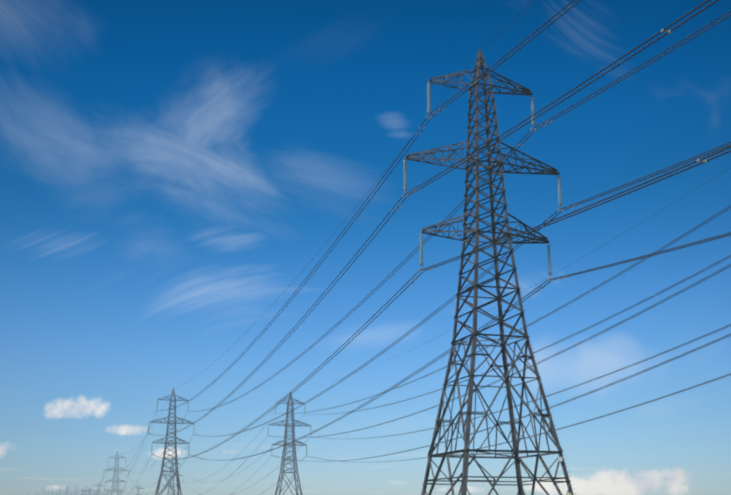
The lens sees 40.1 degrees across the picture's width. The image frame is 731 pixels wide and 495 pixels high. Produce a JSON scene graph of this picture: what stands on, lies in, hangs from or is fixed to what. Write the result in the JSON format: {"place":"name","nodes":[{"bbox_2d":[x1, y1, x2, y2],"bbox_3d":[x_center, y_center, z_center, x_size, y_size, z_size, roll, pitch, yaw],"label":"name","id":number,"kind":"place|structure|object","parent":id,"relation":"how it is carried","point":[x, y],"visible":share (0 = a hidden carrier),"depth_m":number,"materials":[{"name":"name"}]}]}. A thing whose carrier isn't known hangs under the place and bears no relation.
{"place":"outdoors","nodes":[
{"label":"outdoors","id":0,"kind":"place"},
{"bbox_2d":[0,0,730,494],"label":"sky","id":1,"kind":"structure","parent":0,"point":[169,169],"materials":[{"name":"blue"}]},
{"bbox_2d":[149,28,708,459],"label":"bundle spacers","id":2,"kind":"object","parent":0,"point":[669,32],"visible":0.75,"depth_m":104.73,"materials":[{"name":"grey metal"}]},
{"bbox_3d":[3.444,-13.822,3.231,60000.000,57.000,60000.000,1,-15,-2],"label":"ground","id":3,"kind":"structure","parent":0,"visible":0},
{"bbox_2d":[90,482,104,494],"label":"pylon","id":4,"kind":"object","parent":3,"relation":"on","point":[98,489],"visible":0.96,"depth_m":1080.10,"materials":[{"name":"grey metal"}]},
{"bbox_2d":[103,451,128,494],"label":"pylon","id":5,"kind":"object","parent":3,"relation":"on","point":[118,479],"visible":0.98,"depth_m":766.50,"materials":[{"name":"grey metal"}]},
{"bbox_2d":[148,389,194,494],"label":"pylon","id":6,"kind":"object","parent":3,"relation":"on","point":[166,443],"visible":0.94,"depth_m":395.42,"materials":[{"name":"grey metal"}]},
{"bbox_2d":[161,458,183,494],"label":"pylon","id":7,"kind":"object","parent":3,"relation":"on","point":[173,483],"visible":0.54,"depth_m":826.89,"materials":[{"name":"grey metal"}]},
{"bbox_2d":[267,392,310,494],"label":"pylon","id":8,"kind":"object","parent":3,"relation":"on","point":[291,399],"visible":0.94,"depth_m":406.66,"materials":[{"name":"grey metal"}]},
{"bbox_2d":[50,167,730,494],"bbox_3d":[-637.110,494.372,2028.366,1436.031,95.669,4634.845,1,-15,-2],"label":"conductors","id":9,"kind":"object","parent":8,"relation":"hanging from","point":[545,360],"visible":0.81,"depth_m":179.31,"materials":[{"name":"grey metal"}]},
{"bbox_2d":[402,49,575,494],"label":"pylon","id":10,"kind":"object","parent":3,"relation":"on","point":[474,340],"visible":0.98,"depth_m":103.46,"materials":[{"name":"metal"}]},
{"bbox_2d":[41,0,730,494],"bbox_3d":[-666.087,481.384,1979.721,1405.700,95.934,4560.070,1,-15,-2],"label":"conductors","id":11,"kind":"object","parent":10,"relation":"hanging from","point":[543,224],"visible":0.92,"depth_m":98.50,"materials":[{"name":"grey metal"}]}
]}

